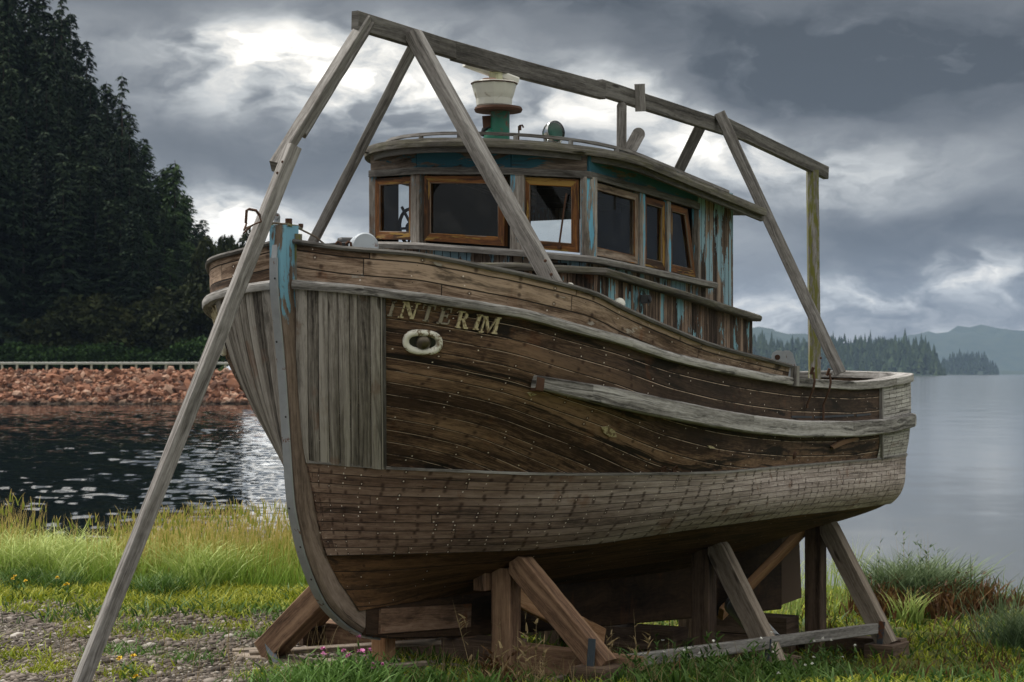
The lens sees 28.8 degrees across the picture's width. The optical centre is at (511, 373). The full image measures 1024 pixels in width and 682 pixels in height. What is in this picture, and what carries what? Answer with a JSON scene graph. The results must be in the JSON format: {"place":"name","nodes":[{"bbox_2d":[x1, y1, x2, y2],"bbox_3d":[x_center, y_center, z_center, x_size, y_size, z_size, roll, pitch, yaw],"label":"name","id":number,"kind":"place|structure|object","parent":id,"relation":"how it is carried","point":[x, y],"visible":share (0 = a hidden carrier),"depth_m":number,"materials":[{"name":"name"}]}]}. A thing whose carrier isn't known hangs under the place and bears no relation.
{"place":"outdoors","nodes":[
{"label":"outdoors","id":0,"kind":"place"},
{"bbox_2d":[9,366,226,397],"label":"bank","id":1,"kind":"structure","parent":0,"point":[102,370],"depth_m":220.82,"materials":[{"name":"stone"}]},
{"bbox_2d":[0,21,22,152],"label":"spruce tree","id":2,"kind":"object","parent":1,"relation":"on","point":[4,61],"visible":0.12,"depth_m":235.84,"materials":[{"name":"green plant"}]},
{"bbox_2d":[0,0,27,161],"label":"spruce tree","id":3,"kind":"object","parent":1,"relation":"on","point":[9,9],"visible":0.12,"depth_m":242.81,"materials":[{"name":"green plant"}]},
{"bbox_2d":[0,68,33,310],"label":"spruce tree","id":4,"kind":"object","parent":1,"relation":"on","point":[11,74],"visible":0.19,"depth_m":229.25,"materials":[{"name":"green plant"}]},
{"bbox_2d":[3,117,30,304],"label":"spruce tree","id":5,"kind":"object","parent":1,"relation":"on","point":[12,120],"visible":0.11,"depth_m":227.24,"materials":[{"name":"green plant"}]},
{"bbox_2d":[0,19,33,120],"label":"spruce tree","id":6,"kind":"object","parent":1,"relation":"on","point":[20,41],"visible":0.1,"depth_m":245.10,"materials":[{"name":"green plant"}]},
{"bbox_2d":[0,106,41,369],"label":"spruce tree","id":7,"kind":"object","parent":1,"relation":"on","point":[3,226],"visible":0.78,"depth_m":219.35,"materials":[{"name":"green plant"}]},
{"bbox_2d":[10,12,43,123],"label":"spruce tree","id":8,"kind":"object","parent":1,"relation":"on","point":[24,16],"visible":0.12,"depth_m":245.80,"materials":[{"name":"green plant"}]},
{"bbox_2d":[17,0,45,73],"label":"spruce tree","id":9,"kind":"object","parent":1,"relation":"on","point":[32,6],"visible":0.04,"depth_m":255.28,"materials":[{"name":"green plant"}]},
{"bbox_2d":[0,341,65,369],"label":"roadside bush","id":10,"kind":"object","parent":1,"relation":"on","point":[27,355],"visible":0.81,"depth_m":214.21,"materials":[{"name":"green plant"}]},
{"bbox_2d":[22,42,43,125],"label":"spruce tree","id":11,"kind":"object","parent":1,"relation":"on","point":[35,49],"visible":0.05,"depth_m":242.93,"materials":[{"name":"green plant"}]},
{"bbox_2d":[13,153,55,317],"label":"spruce tree","id":12,"kind":"object","parent":1,"relation":"on","point":[32,182],"visible":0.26,"depth_m":225.37,"materials":[{"name":"green plant"}]},
{"bbox_2d":[26,2,48,124],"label":"spruce tree","id":13,"kind":"object","parent":1,"relation":"on","point":[41,12],"visible":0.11,"depth_m":256.73,"materials":[{"name":"green plant"}]},
{"bbox_2d":[23,87,52,275],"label":"spruce tree","id":14,"kind":"object","parent":1,"relation":"on","point":[30,98],"visible":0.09,"depth_m":231.02,"materials":[{"name":"green plant"}]},
{"bbox_2d":[13,132,72,319],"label":"spruce tree","id":15,"kind":"object","parent":1,"relation":"on","point":[44,178],"visible":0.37,"depth_m":223.40,"materials":[{"name":"green plant"}]},
{"bbox_2d":[16,321,79,347],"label":"alder tree","id":16,"kind":"object","parent":1,"relation":"on","point":[32,337],"visible":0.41,"depth_m":217.55,"materials":[{"name":"green plant"}]},
{"bbox_2d":[27,76,73,268],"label":"spruce tree","id":17,"kind":"object","parent":1,"relation":"on","point":[43,96],"visible":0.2,"depth_m":230.11,"materials":[{"name":"green plant"}]},
{"bbox_2d":[27,52,74,174],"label":"spruce tree","id":18,"kind":"object","parent":1,"relation":"on","point":[47,62],"visible":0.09,"depth_m":240.45,"materials":[{"name":"green plant"}]},
{"bbox_2d":[14,294,94,352],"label":"alder tree","id":19,"kind":"object","parent":1,"relation":"on","point":[60,322],"visible":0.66,"depth_m":217.36,"materials":[{"name":"green plant"}]},
{"bbox_2d":[15,162,94,346],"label":"spruce tree","id":20,"kind":"object","parent":1,"relation":"on","point":[61,275],"visible":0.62,"depth_m":219.97,"materials":[{"name":"green plant"}]},
{"bbox_2d":[20,151,90,324],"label":"spruce tree","id":21,"kind":"object","parent":1,"relation":"on","point":[60,158],"visible":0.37,"depth_m":222.35,"materials":[{"name":"green plant"}]},
{"bbox_2d":[37,18,78,176],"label":"spruce tree","id":22,"kind":"object","parent":1,"relation":"on","point":[50,49],"visible":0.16,"depth_m":242.50,"materials":[{"name":"green plant"}]},
{"bbox_2d":[52,0,72,98],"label":"spruce tree","id":23,"kind":"object","parent":1,"relation":"on","point":[63,7],"visible":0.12,"depth_m":252.00,"materials":[{"name":"green plant"}]},
{"bbox_2d":[48,344,88,369],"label":"roadside bush","id":24,"kind":"object","parent":1,"relation":"on","point":[65,350],"visible":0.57,"depth_m":214.27,"materials":[{"name":"green plant"}]},
{"bbox_2d":[62,13,85,111],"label":"spruce tree","id":25,"kind":"object","parent":1,"relation":"on","point":[70,18],"visible":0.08,"depth_m":260.28,"materials":[{"name":"green plant"}]},
{"bbox_2d":[63,74,87,200],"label":"spruce tree","id":26,"kind":"object","parent":1,"relation":"on","point":[78,99],"visible":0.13,"depth_m":243.59,"materials":[{"name":"green plant"}]},
{"bbox_2d":[48,296,113,367],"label":"alder tree","id":27,"kind":"object","parent":1,"relation":"on","point":[83,336],"visible":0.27,"depth_m":218.33,"materials":[{"name":"green plant"}]},
{"bbox_2d":[66,77,98,167],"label":"spruce tree","id":28,"kind":"object","parent":1,"relation":"on","point":[83,102],"visible":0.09,"depth_m":244.54,"materials":[{"name":"green plant"}]},
{"bbox_2d":[65,134,107,290],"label":"spruce tree","id":29,"kind":"object","parent":1,"relation":"on","point":[86,143],"visible":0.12,"depth_m":227.89,"materials":[{"name":"green plant"}]},
{"bbox_2d":[75,41,109,210],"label":"spruce tree","id":30,"kind":"object","parent":1,"relation":"on","point":[83,53],"visible":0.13,"depth_m":256.11,"materials":[{"name":"green plant"}]},
{"bbox_2d":[70,166,116,293],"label":"spruce tree","id":31,"kind":"object","parent":1,"relation":"on","point":[92,170],"visible":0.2,"depth_m":226.17,"materials":[{"name":"green plant"}]},
{"bbox_2d":[75,78,113,183],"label":"spruce tree","id":32,"kind":"object","parent":1,"relation":"on","point":[89,91],"visible":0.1,"depth_m":242.28,"materials":[{"name":"green plant"}]},
{"bbox_2d":[68,114,121,235],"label":"spruce tree","id":33,"kind":"object","parent":1,"relation":"on","point":[95,118],"visible":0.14,"depth_m":231.28,"materials":[{"name":"green plant"}]},
{"bbox_2d":[68,339,126,369],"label":"roadside bush","id":34,"kind":"object","parent":1,"relation":"on","point":[94,351],"visible":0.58,"depth_m":214.62,"materials":[{"name":"green plant"}]},
{"bbox_2d":[71,309,137,369],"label":"alder tree","id":35,"kind":"object","parent":1,"relation":"on","point":[127,319],"visible":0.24,"depth_m":216.92,"materials":[{"name":"green plant"}]},
{"bbox_2d":[96,90,119,187],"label":"spruce tree","id":36,"kind":"object","parent":1,"relation":"on","point":[107,94],"visible":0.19,"depth_m":243.79,"materials":[{"name":"green plant"}]},
{"bbox_2d":[0,362,228,369],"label":"guardrail","id":37,"kind":"object","parent":1,"relation":"on","point":[76,364],"visible":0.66,"depth_m":207.09,"materials":[{"name":"beige"}]},
{"bbox_2d":[82,345,152,370],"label":"roadside bush","id":38,"kind":"object","parent":1,"relation":"on","point":[125,357],"visible":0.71,"depth_m":215.19,"materials":[{"name":"green plant"}]},
{"bbox_2d":[108,76,134,196],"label":"spruce tree","id":39,"kind":"object","parent":1,"relation":"on","point":[122,114],"visible":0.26,"depth_m":242.01,"materials":[{"name":"green plant"}]},
{"bbox_2d":[0,366,249,403],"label":"riprap rocks","id":40,"kind":"object","parent":1,"relation":"on","point":[134,385],"visible":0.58,"depth_m":203.54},
{"bbox_2d":[50,292,202,353],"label":"alder tree","id":41,"kind":"object","parent":1,"relation":"on","point":[102,325],"visible":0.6,"depth_m":217.37,"materials":[{"name":"green plant"}]},
{"bbox_2d":[116,124,149,246],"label":"spruce tree","id":42,"kind":"object","parent":1,"relation":"on","point":[127,143],"visible":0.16,"depth_m":240.40,"materials":[{"name":"green plant"}]},
{"bbox_2d":[117,112,148,194],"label":"spruce tree","id":43,"kind":"object","parent":1,"relation":"on","point":[129,116],"visible":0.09,"depth_m":258.69,"materials":[{"name":"green plant"}]},
{"bbox_2d":[97,293,182,369],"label":"alder tree","id":44,"kind":"object","parent":1,"relation":"on","point":[107,297],"visible":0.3,"depth_m":218.21,"materials":[{"name":"green plant"}]},
{"bbox_2d":[135,145,161,236],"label":"hemlock tree","id":45,"kind":"object","parent":1,"relation":"on","point":[145,150],"visible":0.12,"depth_m":256.66,"materials":[{"name":"green plant"}]},
{"bbox_2d":[149,177,182,268],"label":"tree","id":46,"kind":"object","parent":1,"relation":"on","point":[158,188],"visible":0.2,"depth_m":240.77,"materials":[{"name":"green plant"}]},
{"bbox_2d":[148,349,192,370],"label":"roadside bush","id":47,"kind":"object","parent":1,"relation":"on","point":[157,358],"visible":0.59,"depth_m":214.78,"materials":[{"name":"green plant"}]},
{"bbox_2d":[150,163,195,284],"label":"spruce tree","id":48,"kind":"object","parent":1,"relation":"on","point":[173,200],"visible":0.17,"depth_m":235.72,"materials":[{"name":"green plant"}]},
{"bbox_2d":[137,282,209,352],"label":"alder tree","id":49,"kind":"object","parent":1,"relation":"on","point":[180,320],"visible":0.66,"depth_m":216.62,"materials":[{"name":"green plant"}]},
{"bbox_2d":[134,284,212,350],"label":"alder tree","id":50,"kind":"object","parent":1,"relation":"on","point":[147,342],"visible":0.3,"depth_m":217.99,"materials":[{"name":"green plant"}]},
{"bbox_2d":[135,298,213,338],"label":"alder tree","id":51,"kind":"object","parent":1,"relation":"on","point":[194,302],"visible":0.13,"depth_m":217.10,"materials":[{"name":"green plant"}]},
{"bbox_2d":[165,335,226,369],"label":"roadside bush","id":52,"kind":"object","parent":1,"relation":"on","point":[180,348],"visible":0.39,"depth_m":213.62,"materials":[{"name":"green plant"}]},
{"bbox_2d":[181,228,250,368],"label":"alder tree","id":53,"kind":"object","parent":1,"relation":"on","point":[202,254],"visible":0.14,"depth_m":221.13,"materials":[{"name":"green plant"}]},
{"bbox_2d":[0,404,292,543],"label":"rippled water","id":54,"kind":"structure","parent":0,"point":[80,463],"depth_m":68.94,"materials":[{"name":"liquid"}]},
{"bbox_2d":[0,588,1023,681],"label":"ground","id":55,"kind":"structure","parent":0,"point":[905,632],"depth_m":15.04,"materials":[{"name":"soil"}]},
{"bbox_2d":[1,600,51,612],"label":"gravel weed","id":56,"kind":"object","parent":55,"relation":"on","point":[27,605],"visible":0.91,"depth_m":14.97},
{"bbox_2d":[0,641,56,661],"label":"gravel weed","id":57,"kind":"object","parent":55,"relation":"on","point":[19,653],"visible":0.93,"depth_m":12.57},
{"bbox_2d":[3,657,76,674],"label":"gravel weed","id":58,"kind":"object","parent":55,"relation":"on","point":[52,665],"visible":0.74,"depth_m":11.91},
{"bbox_2d":[0,561,81,587],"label":"gravel weed","id":59,"kind":"object","parent":55,"relation":"on","point":[9,577],"visible":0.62,"depth_m":16.72,"materials":[{"name":"green plant"}]},
{"bbox_2d":[0,565,112,591],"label":"gravel weed","id":60,"kind":"object","parent":55,"relation":"on","point":[43,580],"visible":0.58,"depth_m":16.59,"materials":[{"name":"green plant"}]},
{"bbox_2d":[46,622,126,639],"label":"gravel weed","id":61,"kind":"object","parent":55,"relation":"on","point":[89,630],"visible":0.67,"depth_m":13.36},
{"bbox_2d":[70,659,174,681],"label":"gravel weed","id":62,"kind":"object","parent":55,"relation":"on","point":[144,671],"visible":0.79,"depth_m":11.59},
{"bbox_2d":[78,638,187,657],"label":"gravel weed","id":63,"kind":"object","parent":55,"relation":"on","point":[129,649],"visible":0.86,"depth_m":12.42,"materials":[{"name":"green plant"}]},
{"bbox_2d":[113,615,177,632],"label":"gravel weed","id":64,"kind":"object","parent":55,"relation":"on","point":[139,627],"visible":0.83,"depth_m":13.83,"materials":[{"name":"green plant"}]},
{"bbox_2d":[0,491,306,589],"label":"tall grass","id":65,"kind":"structure","parent":55,"relation":"on","point":[271,558],"depth_m":17.38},
{"bbox_2d":[108,568,214,594],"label":"gravel weed","id":66,"kind":"object","parent":55,"relation":"on","point":[169,579],"visible":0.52,"depth_m":16.39,"materials":[{"name":"green plant"}]},
{"bbox_2d":[91,574,233,597],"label":"gravel weed","id":67,"kind":"object","parent":55,"relation":"on","point":[153,586],"visible":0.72,"depth_m":16.15,"materials":[{"name":"green plant"}]},
{"bbox_2d":[156,642,228,668],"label":"gravel weed","id":68,"kind":"object","parent":55,"relation":"on","point":[190,656],"visible":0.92,"depth_m":12.14,"materials":[{"name":"green plant"}]},
{"bbox_2d":[158,622,232,636],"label":"gravel weed","id":69,"kind":"object","parent":55,"relation":"on","point":[197,629],"visible":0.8,"depth_m":13.64,"materials":[{"name":"green plant"}]},
{"bbox_2d":[196,616,268,630],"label":"gravel weed","id":70,"kind":"object","parent":55,"relation":"on","point":[243,624],"visible":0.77,"depth_m":14.22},
{"bbox_2d":[0,592,541,681],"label":"gravel stones","id":71,"kind":"object","parent":55,"relation":"on","point":[18,636],"visible":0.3,"depth_m":12.80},
{"bbox_2d":[214,657,381,681],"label":"grass tuft","id":72,"kind":"object","parent":55,"relation":"on","point":[280,678],"visible":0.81,"depth_m":10.94,"materials":[{"name":"green plant"}]},
{"bbox_2d":[269,635,419,681],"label":"clover plant","id":73,"kind":"object","parent":55,"relation":"on","point":[339,663],"visible":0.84,"depth_m":11.02,"materials":[{"name":"green plant"}]},
{"bbox_2d":[327,647,433,681],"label":"clover plant","id":74,"kind":"object","parent":55,"relation":"on","point":[379,663],"visible":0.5,"depth_m":11.21,"materials":[{"name":"green plant"}]},
{"bbox_2d":[399,660,470,681],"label":"leafy weed","id":75,"kind":"object","parent":55,"relation":"on","point":[440,677],"visible":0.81,"depth_m":11.26,"materials":[{"name":"green plant"}]},
{"bbox_2d":[72,10,845,681],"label":"timber frame","id":76,"kind":"object","parent":55,"relation":"on","point":[424,48],"visible":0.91,"depth_m":12.10,"materials":[{"name":"wood"}]},
{"bbox_2d":[469,663,511,681],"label":"leafy weed","id":77,"kind":"object","parent":55,"relation":"on","point":[482,678],"visible":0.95,"depth_m":11.19,"materials":[{"name":"green plant"}]},
{"bbox_2d":[470,641,529,681],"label":"dock plant","id":78,"kind":"object","parent":55,"relation":"on","point":[498,666],"visible":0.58,"depth_m":11.53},
{"bbox_2d":[0,570,1023,681],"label":"ground cover","id":79,"kind":"object","parent":55,"relation":"on","point":[216,599],"visible":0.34,"depth_m":14.89,"materials":[{"name":"green plant"}]},
{"bbox_2d":[511,636,538,681],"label":"seed stalk","id":80,"kind":"object","parent":55,"relation":"on","point":[522,642],"visible":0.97,"depth_m":11.30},
{"bbox_2d":[235,521,908,681],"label":"boat cradle","id":81,"kind":"object","parent":55,"relation":"on","point":[524,584],"visible":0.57,"depth_m":14.21,"materials":[{"name":"wood"}]},
{"bbox_2d":[202,64,916,639],"bbox_3d":[0.816,-0.030,14.774,2.898,4.129,8.605,0,0,31],"label":"fishing boat","id":82,"kind":"object","parent":81,"relation":"on","point":[456,396],"visible":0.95,"depth_m":12.34,"materials":[{"name":"weathered timber"},{"name":"grey timber"},{"name":"glass"}]},
{"bbox_2d":[595,649,719,681],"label":"leafy weed","id":83,"kind":"object","parent":55,"relation":"on","point":[671,678],"visible":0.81,"depth_m":11.89,"materials":[{"name":"green plant"}]},
{"bbox_2d":[645,637,727,681],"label":"yarrow plant","id":84,"kind":"object","parent":55,"relation":"on","point":[685,665],"visible":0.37,"depth_m":12.28,"materials":[{"name":"green plant"}]},
{"bbox_2d":[652,630,772,668],"bbox_3d":[1.227,1.808,12.918,0.720,0.311,0.752,0,0,-19],"label":"leafy weed","id":85,"kind":"object","parent":55,"relation":"on","point":[706,638],"visible":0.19,"depth_m":12.93,"materials":[{"name":"green plant"}]},
{"bbox_2d":[662,639,785,681],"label":"yarrow plant","id":86,"kind":"object","parent":55,"relation":"on","point":[708,663],"visible":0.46,"depth_m":12.20,"materials":[{"name":"green plant"}]},
{"bbox_2d":[674,649,783,681],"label":"leafy weed","id":87,"kind":"object","parent":55,"relation":"on","point":[729,678],"visible":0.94,"depth_m":11.70,"materials":[{"name":"green plant"}]},
{"bbox_2d":[687,639,812,678],"bbox_3d":[1.499,1.796,12.514,0.877,0.283,0.699,0,0,20],"label":"leafy weed","id":88,"kind":"object","parent":55,"relation":"on","point":[741,661],"visible":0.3,"depth_m":12.50,"materials":[{"name":"green plant"}]},
{"bbox_2d":[709,637,820,681],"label":"yarrow plant","id":89,"kind":"object","parent":55,"relation":"on","point":[766,672],"visible":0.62,"depth_m":11.90,"materials":[{"name":"green plant"}]},
{"bbox_2d":[716,631,834,679],"bbox_3d":[1.551,1.792,12.465,0.848,0.319,0.695,0,0,-38],"label":"yarrow plant","id":90,"kind":"object","parent":55,"relation":"on","point":[776,665],"visible":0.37,"depth_m":12.53,"materials":[{"name":"green plant"}]},
{"bbox_2d":[775,651,842,681],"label":"yarrow plant","id":91,"kind":"object","parent":55,"relation":"on","point":[810,665],"visible":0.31,"depth_m":12.67,"materials":[{"name":"green plant"}]},
{"bbox_2d":[759,637,863,674],"bbox_3d":[2.089,1.977,13.791,0.750,0.317,0.706,0,0,-21],"label":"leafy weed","id":92,"kind":"object","parent":55,"relation":"on","point":[842,661],"visible":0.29,"depth_m":13.81,"materials":[{"name":"green plant"}]},
{"bbox_2d":[803,639,911,677],"bbox_3d":[2.282,1.974,13.618,0.667,0.314,0.843,0,0,-39],"label":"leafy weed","id":93,"kind":"object","parent":55,"relation":"on","point":[835,662],"visible":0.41,"depth_m":13.59,"materials":[{"name":"green plant"}]},
{"bbox_2d":[841,573,922,618],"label":"clump","id":94,"kind":"object","parent":55,"relation":"on","point":[882,601],"visible":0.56,"depth_m":18.80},
{"bbox_2d":[838,554,949,603],"bbox_3d":[3.609,1.976,19.130,1.338,0.564,1.338,0,0,0],"label":"sedge clump","id":95,"kind":"object","parent":55,"relation":"on","point":[892,583],"visible":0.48,"depth_m":19.06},
{"bbox_2d":[876,585,941,624],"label":"lyme tuft","id":96,"kind":"object","parent":55,"relation":"on","point":[911,610],"visible":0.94,"depth_m":18.55,"materials":[{"name":"green plant"}]},
{"bbox_2d":[827,527,1013,609],"bbox_3d":[3.954,1.830,19.448,2.104,0.836,2.074,0,0,0],"label":"sedge clump","id":97,"kind":"object","parent":55,"relation":"on","point":[950,575],"visible":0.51,"depth_m":19.19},
{"bbox_2d":[898,572,995,619],"bbox_3d":[4.099,2.079,18.951,0.959,0.456,0.885,0,0,0],"label":"dock plant","id":98,"kind":"object","parent":55,"relation":"on","point":[943,599],"visible":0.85,"depth_m":18.76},
{"bbox_2d":[941,566,1023,612],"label":"dock plant","id":99,"kind":"object","parent":55,"relation":"on","point":[978,595],"visible":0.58,"depth_m":19.08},
{"bbox_2d":[944,598,1023,651],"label":"sedge clump","id":100,"kind":"object","parent":55,"relation":"on","point":[1011,634],"visible":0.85,"depth_m":16.95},
{"bbox_2d":[15,0,1023,369],"label":"sky","id":101,"kind":"structure","parent":0,"point":[914,109],"materials":[{"name":"grey"}]},
{"bbox_2d":[805,358,934,375],"bbox_3d":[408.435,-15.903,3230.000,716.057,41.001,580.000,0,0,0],"label":"island","id":102,"kind":"structure","parent":0,"point":[918,374],"depth_m":2965.53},
{"bbox_2d":[752,329,945,375],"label":"island forest","id":103,"kind":"object","parent":102,"relation":"on","point":[861,354],"visible":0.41,"depth_m":3015.53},
{"bbox_2d":[752,327,1023,373],"bbox_3d":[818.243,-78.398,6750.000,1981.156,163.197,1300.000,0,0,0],"label":"mountain","id":104,"kind":"structure","parent":0,"point":[776,335],"depth_m":6645.19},
{"bbox_2d":[763,535,1023,652],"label":"shore grass","id":105,"kind":"structure","parent":0,"point":[828,590],"depth_m":19.11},
{"bbox_2d":[800,374,1023,595],"bbox_3d":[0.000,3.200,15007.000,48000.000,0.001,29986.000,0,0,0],"label":"water","id":106,"kind":"structure","parent":0,"point":[963,488],"depth_m":56.34,"materials":[{"name":"liquid"}]},
{"bbox_2d":[852,325,1023,370],"bbox_3d":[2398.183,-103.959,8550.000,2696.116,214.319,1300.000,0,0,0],"label":"mountain","id":107,"kind":"structure","parent":0,"point":[1003,349],"depth_m":8279.33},
{"bbox_2d":[947,369,996,374],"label":"island","id":108,"kind":"structure","parent":0,"point":[980,372],"depth_m":4465.42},
{"bbox_2d":[939,348,998,374],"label":"island forest","id":109,"kind":"object","parent":108,"relation":"on","point":[970,364],"visible":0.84,"depth_m":4511.66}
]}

